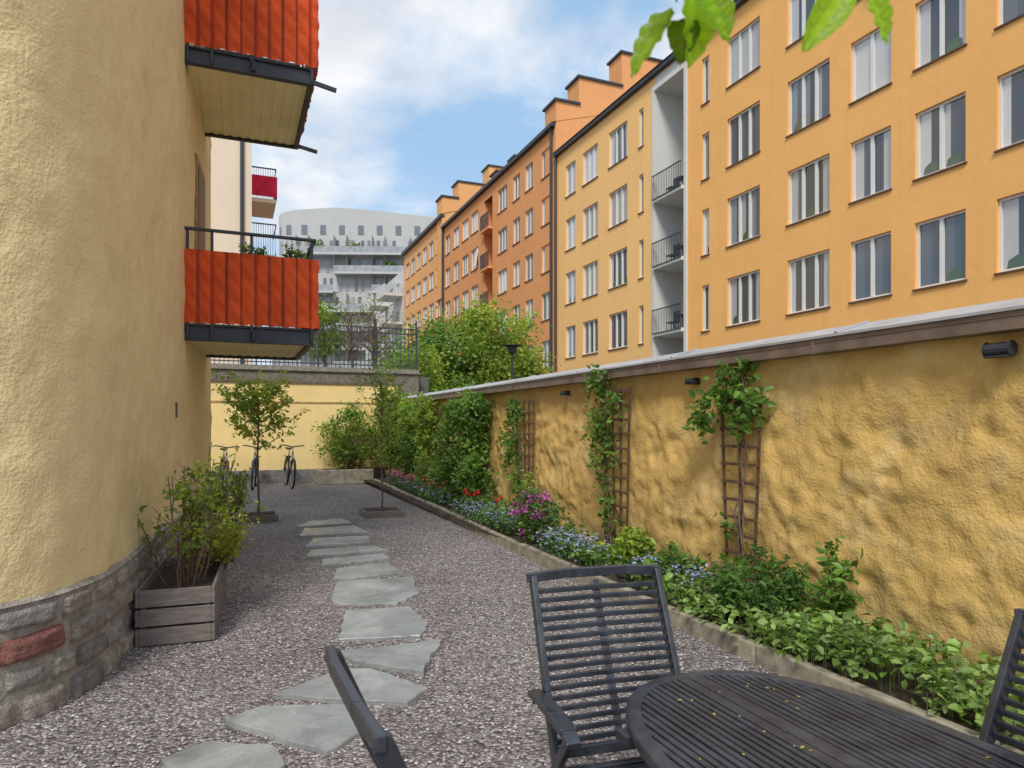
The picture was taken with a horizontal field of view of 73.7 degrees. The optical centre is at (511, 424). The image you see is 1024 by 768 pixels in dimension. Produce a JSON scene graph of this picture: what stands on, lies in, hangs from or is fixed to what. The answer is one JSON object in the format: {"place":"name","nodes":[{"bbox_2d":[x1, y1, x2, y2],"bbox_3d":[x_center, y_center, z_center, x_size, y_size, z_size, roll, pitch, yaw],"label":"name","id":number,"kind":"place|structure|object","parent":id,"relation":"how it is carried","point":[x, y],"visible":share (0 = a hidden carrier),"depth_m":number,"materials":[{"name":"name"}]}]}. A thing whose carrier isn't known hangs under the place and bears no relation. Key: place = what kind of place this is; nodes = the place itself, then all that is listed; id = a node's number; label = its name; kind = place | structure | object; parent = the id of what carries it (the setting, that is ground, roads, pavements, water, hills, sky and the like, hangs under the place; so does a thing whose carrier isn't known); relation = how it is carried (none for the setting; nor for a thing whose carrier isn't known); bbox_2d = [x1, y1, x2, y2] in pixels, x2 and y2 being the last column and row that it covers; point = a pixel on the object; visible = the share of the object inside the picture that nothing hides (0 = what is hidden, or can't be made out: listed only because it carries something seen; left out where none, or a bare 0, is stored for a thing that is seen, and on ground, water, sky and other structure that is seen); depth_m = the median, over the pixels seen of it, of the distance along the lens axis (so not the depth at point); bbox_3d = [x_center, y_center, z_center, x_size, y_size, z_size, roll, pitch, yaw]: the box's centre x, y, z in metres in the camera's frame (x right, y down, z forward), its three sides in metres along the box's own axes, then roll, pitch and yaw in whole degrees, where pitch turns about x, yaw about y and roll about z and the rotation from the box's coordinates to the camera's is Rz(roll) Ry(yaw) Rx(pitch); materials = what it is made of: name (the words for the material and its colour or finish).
{"place":"outdoors","nodes":[
{"label":"outdoors","id":0,"kind":"place"},
{"bbox_2d":[211,49,275,363],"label":"walls","id":1,"kind":"structure","parent":0,"point":[225,184],"depth_m":33.30,"materials":[{"name":"beige paint"}]},
{"bbox_2d":[240,141,275,363],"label":"railings and downpipe","id":2,"kind":"object","parent":1,"relation":"attached to","point":[242,190],"visible":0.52,"depth_m":33.32,"materials":[{"name":"metal"}]},
{"bbox_2d":[252,174,276,200],"bbox_3d":[-13.884,-12.800,38.042,1.340,1.100,3.070,0,0,-22],"label":"balcony fabric","id":3,"kind":"object","parent":2,"relation":"attached to","point":[262,185],"visible":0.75,"depth_m":36.63,"materials":[{"name":"red fabric"}]},
{"bbox_2d":[272,207,435,367],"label":"walls and balconies","id":4,"kind":"structure","parent":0,"point":[341,254],"depth_m":108.48,"materials":[{"name":"white paint"}]},
{"bbox_2d":[279,225,419,366],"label":"windows","id":5,"kind":"structure","parent":4,"relation":"attached to","point":[342,230],"depth_m":108.51,"materials":[{"name":"grey glass"}]},
{"bbox_2d":[315,239,397,265],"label":"terrace plants","id":6,"kind":"object","parent":4,"relation":"on","point":[358,244],"visible":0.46,"depth_m":107.40,"materials":[{"name":"green plant"}]},
{"bbox_2d":[366,269,403,367],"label":"walls and balconies","id":7,"kind":"structure","parent":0,"point":[383,295],"depth_m":72.88,"materials":[{"name":"white paint"}]},
{"bbox_2d":[374,284,398,349],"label":"railings","id":8,"kind":"object","parent":7,"relation":"on","point":[392,312],"visible":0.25,"depth_m":70.20,"materials":[{"name":"metal"}]},
{"bbox_2d":[379,285,398,361],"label":"windows","id":9,"kind":"structure","parent":7,"relation":"attached to","point":[391,316],"depth_m":75.95,"materials":[{"name":"grey glass"}]},
{"bbox_2d":[0,483,780,767],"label":"gravel yard","id":10,"kind":"structure","parent":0,"point":[296,506],"depth_m":4.48,"materials":[{"name":"grey gravel"}]},
{"bbox_2d":[0,492,210,731],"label":"stone plinth","id":11,"kind":"structure","parent":10,"relation":"on","point":[36,705],"depth_m":3.85,"materials":[{"name":"grey stone"}]},
{"bbox_2d":[0,487,212,724],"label":"plinth mortar","id":12,"kind":"object","parent":10,"relation":"on","point":[16,698],"visible":0.33,"depth_m":3.79,"materials":[{"name":"concrete"}]},
{"bbox_2d":[135,555,225,646],"bbox_3d":[-2.579,1.354,5.404,0.510,0.392,1.273,0,0,-19],"label":"wooden planter box","id":13,"kind":"object","parent":10,"relation":"on","point":[170,612],"visible":0.91,"depth_m":4.84,"materials":[{"name":"grey wood"}]},
{"bbox_2d":[137,436,266,587],"bbox_3d":[-2.454,0.656,5.217,0.874,1.136,0.718,0,0,35],"label":"currant bush","id":14,"kind":"object","parent":13,"relation":"in","point":[184,493],"visible":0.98,"depth_m":5.21,"materials":[{"name":"green plant"}]},
{"bbox_2d":[170,503,259,574],"bbox_3d":[-2.518,0.953,5.803,0.710,0.562,0.778,0,0,-22],"label":"currant bush","id":15,"kind":"object","parent":13,"relation":"in","point":[227,544],"visible":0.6,"depth_m":5.67,"materials":[{"name":"green plant"}]},
{"bbox_2d":[210,177,210,469],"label":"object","id":16,"kind":"structure","parent":10,"relation":"on","point":[210,228],"depth_m":10.07,"materials":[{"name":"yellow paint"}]},
{"bbox_2d":[0,0,211,603],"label":"wall facade","id":17,"kind":"structure","parent":16,"relation":"attached to","point":[105,366],"depth_m":4.09,"materials":[{"name":"yellow paint"}]},
{"bbox_2d":[175,44,204,416],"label":"balcony doors","id":18,"kind":"structure","parent":17,"relation":"attached to","point":[199,221],"depth_m":8.19,"materials":[{"name":"brown glass"}]},
{"bbox_2d":[184,226,319,360],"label":"balcony","id":19,"kind":"structure","parent":17,"relation":"attached to","point":[252,289],"depth_m":7.54,"materials":[{"name":"metal"}]},
{"bbox_2d":[184,0,336,153],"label":"balcony","id":20,"kind":"structure","parent":17,"relation":"attached to","point":[255,96],"depth_m":7.70,"materials":[{"name":"metal"}]},
{"bbox_2d":[193,520,239,561],"bbox_3d":[-3.515,1.374,8.070,0.510,0.352,0.950,0,0,-18],"label":"wooden planter box","id":21,"kind":"object","parent":10,"relation":"on","point":[234,557],"visible":0.12,"depth_m":7.77,"materials":[{"name":"brown wood"}]},
{"bbox_2d":[194,467,258,530],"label":"currant bush","id":22,"kind":"object","parent":21,"relation":"on","point":[241,499],"visible":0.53,"depth_m":8.04,"materials":[{"name":"green plant"}]},
{"bbox_2d":[161,741,284,767],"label":"flagstone","id":23,"kind":"object","parent":10,"relation":"on","point":[211,754],"visible":1,"depth_m":3.12,"materials":[{"name":"stone"}]},
{"bbox_2d":[212,445,239,490],"bbox_3d":[-6.931,1.029,16.393,0.584,1.090,1.794,0,0,-43],"label":"bicycle","id":24,"kind":"object","parent":10,"relation":"on","point":[224,460],"visible":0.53,"depth_m":16.16,"materials":[{"name":"metal"}]},
{"bbox_2d":[243,445,261,489],"bbox_3d":[-6.258,1.029,16.669,0.601,1.090,1.842,0,0,-22],"label":"bicycle","id":25,"kind":"object","parent":10,"relation":"on","point":[254,472],"visible":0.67,"depth_m":16.31,"materials":[{"name":"metal"}]},
{"bbox_2d":[240,511,277,523],"bbox_3d":[-4.098,1.505,11.019,0.580,0.130,0.580,0,0,-22],"label":"tree planting frame","id":26,"kind":"object","parent":10,"relation":"on","point":[267,516],"visible":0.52,"depth_m":10.82,"materials":[{"name":"brown wood"}]},
{"bbox_2d":[211,370,311,515],"bbox_3d":[-4.144,0.333,11.043,1.618,2.436,1.776,0,0,-22],"label":"young maple tree","id":27,"kind":"object","parent":10,"relation":"on","point":[250,408],"visible":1,"depth_m":10.96,"materials":[{"name":"green plant"}]},
{"bbox_2d":[279,444,304,488],"bbox_3d":[-5.502,1.029,17.037,0.602,1.090,1.847,0,0,-22],"label":"bicycle","id":28,"kind":"object","parent":10,"relation":"on","point":[292,462],"visible":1,"depth_m":16.82,"materials":[{"name":"metal"}]},
{"bbox_2d":[225,704,360,755],"bbox_3d":[-1.058,1.544,3.548,0.715,0.059,0.472,0,0,29],"label":"flagstone","id":29,"kind":"object","parent":10,"relation":"on","point":[326,729],"visible":0.77,"depth_m":3.45,"materials":[{"name":"stone"}]},
{"bbox_2d":[211,381,397,470],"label":"rendered wall","id":30,"kind":"structure","parent":10,"relation":"on","point":[222,432],"depth_m":18.10,"materials":[{"name":"yellow paint"}]},
{"bbox_2d":[297,518,351,527],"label":"flagstone","id":31,"kind":"object","parent":10,"relation":"on","point":[334,522],"visible":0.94,"depth_m":10.49,"materials":[{"name":"stone"}]},
{"bbox_2d":[299,525,368,538],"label":"flagstone","id":32,"kind":"object","parent":10,"relation":"on","point":[349,530],"visible":0.95,"depth_m":9.66,"materials":[{"name":"stone"}]},
{"bbox_2d":[305,536,371,548],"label":"flagstone","id":33,"kind":"object","parent":10,"relation":"on","point":[324,542],"visible":0.97,"depth_m":8.84,"materials":[{"name":"stone"}]},
{"bbox_2d":[315,468,373,484],"bbox_3d":[-4.445,1.360,18.086,1.400,0.380,0.840,0,0,-22],"label":"concrete planter","id":34,"kind":"object","parent":10,"relation":"on","point":[342,476],"visible":0.87,"depth_m":17.70,"materials":[{"name":"concrete"}]},
{"bbox_2d":[305,545,388,558],"bbox_3d":[-2.017,1.543,8.259,0.978,0.066,0.483,0,0,-22],"label":"flagstone","id":35,"kind":"object","parent":10,"relation":"on","point":[336,552],"visible":0.94,"depth_m":8.17,"materials":[{"name":"stone"}]},
{"bbox_2d":[274,668,427,706],"bbox_3d":[-0.893,1.544,4.014,0.831,0.056,0.483,0,0,9],"label":"flagstone","id":36,"kind":"object","parent":10,"relation":"on","point":[376,687],"visible":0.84,"depth_m":3.90,"materials":[{"name":"stone"}]},
{"bbox_2d":[321,553,389,567],"bbox_3d":[-1.785,1.543,7.713,0.813,0.059,0.379,0,0,-26],"label":"flagstone","id":37,"kind":"object","parent":10,"relation":"on","point":[358,560],"visible":0.95,"depth_m":7.63,"materials":[{"name":"stone"}]},
{"bbox_2d":[323,645,406,767],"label":"folding garden chair","id":38,"kind":"object","parent":10,"relation":"on","point":[380,744],"visible":1,"depth_m":1.28,"materials":[{"name":"paint"}]},
{"bbox_2d":[333,562,403,581],"bbox_3d":[-1.535,1.544,7.109,0.719,0.066,0.586,0,0,-22],"label":"flagstone","id":39,"kind":"object","parent":10,"relation":"on","point":[375,570],"visible":0.96,"depth_m":7.01,"materials":[{"name":"stone"}]},
{"bbox_2d":[331,577,419,605],"bbox_3d":[-1.245,1.543,6.252,0.783,0.077,0.906,0,0,-11],"label":"flagstone","id":40,"kind":"object","parent":10,"relation":"on","point":[395,591],"visible":0.91,"depth_m":6.18,"materials":[{"name":"stone"}]},
{"bbox_2d":[350,348,409,510],"bbox_3d":[-2.217,0.119,11.611,1.010,2.864,1.151,0,0,-22],"label":"young cherry tree","id":41,"kind":"object","parent":10,"relation":"on","point":[380,403],"visible":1,"depth_m":11.62,"materials":[{"name":"green plant"}]},
{"bbox_2d":[359,506,404,518],"bbox_3d":[-2.218,1.505,11.628,0.660,0.130,0.660,0,0,-22],"label":"tree planting frame","id":42,"kind":"object","parent":10,"relation":"on","point":[377,512],"visible":0.81,"depth_m":11.41,"materials":[{"name":"brown wood"}]},
{"bbox_2d":[337,607,428,642],"bbox_3d":[-0.980,1.543,5.263,0.666,0.071,0.750,0,0,-9],"label":"flagstone","id":43,"kind":"object","parent":10,"relation":"on","point":[389,624],"visible":0.93,"depth_m":5.16,"materials":[{"name":"stone"}]},
{"bbox_2d":[341,639,442,676],"bbox_3d":[-0.717,1.543,4.450,0.716,0.057,0.605,0,0,-22],"label":"flagstone","id":44,"kind":"object","parent":10,"relation":"on","point":[414,658],"visible":0.88,"depth_m":4.47,"materials":[{"name":"stone"}]},
{"bbox_2d":[170,571,990,759],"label":"fallen petals","id":45,"kind":"object","parent":10,"relation":"on","point":[539,749],"visible":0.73,"depth_m":2.14,"materials":[{"name":"plant"}]},
{"bbox_2d":[526,564,680,767],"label":"folding garden chair","id":46,"kind":"object","parent":10,"relation":"on","point":[559,720],"visible":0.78,"depth_m":2.42,"materials":[{"name":"paint"}]},
{"bbox_2d":[374,479,1023,754],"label":"flower bed kerb","id":47,"kind":"structure","parent":10,"relation":"on","point":[768,658],"depth_m":4.64,"materials":[{"name":"concrete"}]},
{"bbox_2d":[616,670,1023,767],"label":"oval garden table","id":48,"kind":"object","parent":10,"relation":"on","point":[831,727],"visible":1,"depth_m":1.86,"materials":[{"name":"paint"}]},
{"bbox_2d":[972,608,1023,757],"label":"folding garden chair","id":49,"kind":"object","parent":10,"relation":"on","point":[1000,700],"visible":0.5,"depth_m":1.93,"materials":[{"name":"paint"}]},
{"bbox_2d":[419,377,428,393],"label":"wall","id":50,"kind":"structure","parent":0,"point":[424,384],"depth_m":20.23,"materials":[{"name":"grey concrete"}]},
{"bbox_2d":[299,297,351,366],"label":"street tree","id":51,"kind":"object","parent":50,"relation":"on","point":[324,319],"visible":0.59,"depth_m":23.12,"materials":[{"name":"green plant"}]},
{"bbox_2d":[315,290,390,367],"bbox_3d":[-6.328,-3.481,26.622,3.338,4.269,3.318,0,0,-1],"label":"birch tree","id":52,"kind":"object","parent":50,"relation":"on","point":[350,342],"visible":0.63,"depth_m":26.58,"materials":[{"name":"green plant"}]},
{"bbox_2d":[338,283,411,366],"bbox_3d":[-5.748,-3.718,28.907,3.351,4.746,3.445,0,0,31],"label":"birch tree","id":53,"kind":"object","parent":50,"relation":"on","point":[372,338],"visible":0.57,"depth_m":28.85,"materials":[{"name":"green plant"}]},
{"bbox_2d":[417,369,481,391],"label":"hedge","id":54,"kind":"object","parent":50,"relation":"on","point":[450,383],"visible":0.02,"depth_m":22.53,"materials":[{"name":"green plant"}]},
{"bbox_2d":[252,0,684,364],"label":"sky","id":55,"kind":"structure","parent":0,"point":[430,94],"materials":[{"name":"blue"}]},
{"bbox_2d":[444,53,659,374],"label":"walls","id":56,"kind":"structure","parent":0,"point":[594,98],"depth_m":40.20,"materials":[{"name":"orange paint"}]},
{"bbox_2d":[445,152,549,366],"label":"windows","id":57,"kind":"structure","parent":56,"relation":"attached to","point":[503,246],"depth_m":43.62,"materials":[{"name":"grey glass"}]},
{"bbox_2d":[641,541,715,593],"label":"strawberry shrub","id":58,"kind":"object","parent":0,"point":[672,554],"visible":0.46,"depth_m":5.88,"materials":[{"name":"green plant"}]},
{"bbox_2d":[366,477,1023,751],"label":"flower bed soil","id":59,"kind":"structure","parent":0,"point":[908,691],"depth_m":4.07,"materials":[{"name":"brown soil"}]},
{"bbox_2d":[309,401,383,468],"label":"ivy shrub","id":60,"kind":"object","parent":59,"relation":"on","point":[354,452],"visible":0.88,"depth_m":17.99,"materials":[{"name":"green plant"}]},
{"bbox_2d":[374,392,404,483],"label":"garden shrub","id":61,"kind":"object","parent":59,"relation":"on","point":[388,457],"visible":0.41,"depth_m":16.56,"materials":[{"name":"green plant"}]},
{"bbox_2d":[382,406,426,489],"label":"garden shrub","id":62,"kind":"object","parent":59,"relation":"on","point":[407,455],"visible":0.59,"depth_m":15.00,"materials":[{"name":"green plant"}]},
{"bbox_2d":[374,382,438,477],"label":"climbing hydrangea","id":63,"kind":"object","parent":59,"relation":"on","point":[423,417],"visible":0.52,"depth_m":14.37,"materials":[{"name":"green plant"}]},
{"bbox_2d":[410,453,445,496],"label":"spirea shrub","id":64,"kind":"object","parent":59,"relation":"on","point":[421,470],"visible":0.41,"depth_m":13.50,"materials":[{"name":"green plant"}]},
{"bbox_2d":[383,468,535,524],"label":"pink flowers","id":65,"kind":"object","parent":59,"relation":"on","point":[408,476],"visible":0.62,"depth_m":14.55,"materials":[{"name":"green plant"}]},
{"bbox_2d":[425,384,498,505],"bbox_3d":[-0.888,0.382,11.579,0.927,2.156,2.324,0,0,-22],"label":"lilac bush","id":66,"kind":"object","parent":59,"relation":"on","point":[466,418],"visible":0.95,"depth_m":11.17,"materials":[{"name":"green plant"}]},
{"bbox_2d":[424,477,502,526],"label":"red tulips","id":67,"kind":"object","parent":59,"relation":"on","point":[478,493],"visible":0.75,"depth_m":10.39,"materials":[{"name":"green plant"}]},
{"bbox_2d":[493,396,527,522],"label":"clematis vine","id":68,"kind":"object","parent":59,"relation":"on","point":[515,409],"visible":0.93,"depth_m":9.99,"materials":[{"name":"green plant"}]},
{"bbox_2d":[522,400,534,491],"bbox_3d":[0.234,0.540,9.742,0.027,1.781,0.378,0,0,-22],"label":"trellis","id":69,"kind":"object","parent":59,"relation":"on","point":[528,434],"visible":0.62,"depth_m":9.73,"materials":[{"name":"brown wood"}]},
{"bbox_2d":[517,465,543,527],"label":"young rose","id":70,"kind":"object","parent":59,"relation":"on","point":[529,474],"visible":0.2,"depth_m":8.96,"materials":[{"name":"green plant"}]},
{"bbox_2d":[506,485,569,545],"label":"rhododendron","id":71,"kind":"object","parent":59,"relation":"on","point":[537,520],"visible":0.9,"depth_m":8.21,"materials":[{"name":"purple plant"}]},
{"bbox_2d":[387,474,717,605],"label":"forget me nots","id":72,"kind":"object","parent":59,"relation":"on","point":[473,510],"visible":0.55,"depth_m":7.69,"materials":[{"name":"blue plant"}]},
{"bbox_2d":[387,470,745,602],"bbox_3d":[-0.575,1.265,10.989,0.848,0.442,12.344,0,0,-21],"label":"ground cover","id":73,"kind":"object","parent":59,"relation":"on","point":[586,551],"visible":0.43,"depth_m":7.88,"materials":[{"name":"green plant"}]},
{"bbox_2d":[579,364,627,544],"bbox_3d":[1.016,0.381,7.600,0.366,2.141,0.859,0,0,-22],"label":"clematis vine","id":74,"kind":"object","parent":59,"relation":"on","point":[598,421],"visible":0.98,"depth_m":7.61,"materials":[{"name":"green plant"}]},
{"bbox_2d":[610,387,630,543],"bbox_3d":[1.179,0.515,7.439,0.027,1.831,0.398,0,0,-22],"label":"trellis","id":75,"kind":"object","parent":59,"relation":"on","point":[621,463],"visible":0.76,"depth_m":7.43,"materials":[{"name":"brown wood"}]},
{"bbox_2d":[596,525,655,564],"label":"young hydrangea","id":76,"kind":"object","parent":59,"relation":"on","point":[626,539],"visible":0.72,"depth_m":6.59,"materials":[{"name":"green plant"}]},
{"bbox_2d":[682,355,776,579],"bbox_3d":[1.774,0.438,5.723,0.350,2.026,0.938,0,0,-22],"label":"climbing rose","id":77,"kind":"object","parent":59,"relation":"on","point":[699,420],"visible":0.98,"depth_m":5.63,"materials":[{"name":"green plant"}]},
{"bbox_2d":[719,388,762,591],"bbox_3d":[1.898,0.570,5.686,0.027,1.721,0.507,0,0,-22],"label":"trellis","id":78,"kind":"object","parent":59,"relation":"on","point":[724,480],"visible":0.64,"depth_m":5.68,"materials":[{"name":"brown wood"}]},
{"bbox_2d":[703,538,816,620],"bbox_3d":[1.803,1.160,4.994,0.789,0.598,0.732,0,0,23],"label":"peony shrub","id":79,"kind":"object","parent":59,"relation":"on","point":[730,583],"visible":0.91,"depth_m":4.85,"materials":[{"name":"green plant"}]},
{"bbox_2d":[634,569,1023,746],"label":"strawberry plants","id":80,"kind":"object","parent":59,"relation":"on","point":[837,636],"visible":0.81,"depth_m":3.91,"materials":[{"name":"green plant"}]},
{"bbox_2d":[796,535,863,633],"bbox_3d":[2.154,1.103,4.606,0.423,0.699,0.498,0,0,5],"label":"peony shrub","id":81,"kind":"object","parent":59,"relation":"on","point":[842,597],"visible":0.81,"depth_m":4.53,"materials":[{"name":"green plant"}]},
{"bbox_2d":[630,0,892,78],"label":"overhanging tree","id":82,"kind":"object","parent":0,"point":[690,35],"visible":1,"depth_m":0.80,"materials":[{"name":"green plant"}]},
{"bbox_2d":[557,0,1023,371],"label":"walls","id":83,"kind":"structure","parent":0,"point":[679,122],"depth_m":21.84,"materials":[{"name":"orange paint"}]},
{"bbox_2d":[552,0,734,153],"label":"roof","id":84,"kind":"structure","parent":83,"relation":"on","point":[617,99],"depth_m":30.52,"materials":[{"name":"metal"}]},
{"bbox_2d":[565,0,1023,358],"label":"windows","id":85,"kind":"structure","parent":83,"relation":"attached to","point":[941,147],"depth_m":20.14,"materials":[{"name":"white glass"}]},
{"label":"ground","id":86,"kind":"structure","parent":0,"visible":0},
{"bbox_2d":[211,363,418,484],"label":"stone plinth and coping","id":87,"kind":"structure","parent":86,"relation":"on","point":[320,375],"depth_m":18.37,"materials":[{"name":"grey stone"}]},
{"bbox_2d":[211,315,416,369],"bbox_3d":[-5.562,-2.315,18.806,6.050,1.470,0.070,0,0,-22],"label":"iron railing","id":88,"kind":"object","parent":87,"relation":"on","point":[331,363],"visible":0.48,"depth_m":19.28,"materials":[{"name":"metal"}]},
{"bbox_2d":[369,335,454,391],"bbox_3d":[-3.137,-0.643,21.722,3.206,4.398,2.967,0,0,-10],"label":"street tree","id":89,"kind":"object","parent":86,"relation":"on","point":[429,358],"visible":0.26,"depth_m":21.30,"materials":[{"name":"green plant"}]},
{"bbox_2d":[367,306,491,388],"bbox_3d":[-2.796,-1.325,24.329,4.527,5.760,4.221,0,0,-3],"label":"street tree","id":90,"kind":"object","parent":86,"relation":"on","point":[438,332],"visible":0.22,"depth_m":23.64,"materials":[{"name":"green plant"}]},
{"bbox_2d":[404,166,501,382],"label":"walls","id":91,"kind":"structure","parent":86,"relation":"on","point":[464,192],"depth_m":59.25,"materials":[{"name":"orange paint"}]},
{"bbox_2d":[406,242,440,357],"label":"windows","id":92,"kind":"structure","parent":91,"relation":"attached to","point":[425,282],"depth_m":63.52,"materials":[{"name":"grey glass"}]},
{"bbox_2d":[401,154,516,255],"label":"roof","id":93,"kind":"structure","parent":91,"relation":"on","point":[427,229],"depth_m":57.83,"materials":[{"name":"metal"}]},
{"bbox_2d":[436,291,566,386],"bbox_3d":[-0.705,-1.581,24.921,5.115,6.271,5.248,0,0,-22],"label":"street tree","id":94,"kind":"object","parent":86,"relation":"on","point":[495,350],"visible":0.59,"depth_m":23.84,"materials":[{"name":"green plant"}]},
{"bbox_2d":[502,344,522,379],"bbox_3d":[0.012,-0.400,20.000,0.640,3.900,0.640,0,0,-22],"label":"street lamp","id":95,"kind":"object","parent":86,"relation":"on","point":[512,349],"visible":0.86,"depth_m":19.94,"materials":[{"name":"metal"}]},
{"bbox_2d":[474,335,560,380],"bbox_3d":[0.042,-1.131,27.498,4.627,5.371,4.208,0,0,-22],"label":"street tree","id":96,"kind":"object","parent":86,"relation":"on","point":[539,351],"visible":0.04,"depth_m":27.08,"materials":[{"name":"green plant"}]},
{"bbox_2d":[441,50,661,372],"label":"roof and railings","id":97,"kind":"structure","parent":86,"relation":"on","point":[549,127],"depth_m":39.00,"materials":[{"name":"metal"}]},
{"bbox_2d":[553,0,747,371],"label":"balcony railings and gutter","id":98,"kind":"object","parent":86,"relation":"on","point":[639,85],"visible":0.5,"depth_m":28.15,"materials":[{"name":"metal"}]},
{"bbox_2d":[387,331,1023,675],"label":"garden wall","id":99,"kind":"structure","parent":86,"relation":"on","point":[902,466],"depth_m":4.73,"materials":[{"name":"paint"}]},
{"bbox_2d":[684,378,699,384],"bbox_3d":[1.681,-0.399,6.310,0.140,0.061,0.100,0,0,-22],"label":"wall lamp","id":100,"kind":"object","parent":99,"relation":"attached to","point":[691,381],"visible":1,"depth_m":6.29,"materials":[{"name":"black metal"}]},
{"bbox_2d":[386,308,1023,405],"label":"brown fascia","id":101,"kind":"structure","parent":99,"relation":"attached to","point":[1003,322],"depth_m":4.86,"materials":[{"name":"metal"}]},
{"bbox_2d":[399,297,1023,399],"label":"metal coping","id":102,"kind":"object","parent":101,"relation":"on","point":[986,308],"visible":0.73,"depth_m":5.05,"materials":[{"name":"grey metal"}]},
{"bbox_2d":[981,340,1017,358],"bbox_3d":[2.715,-0.414,3.772,0.154,0.089,0.142,0,0,-22],"label":"wall lamp","id":103,"kind":"object","parent":99,"relation":"attached to","point":[1000,349],"visible":1,"depth_m":3.73,"materials":[{"name":"black metal"}]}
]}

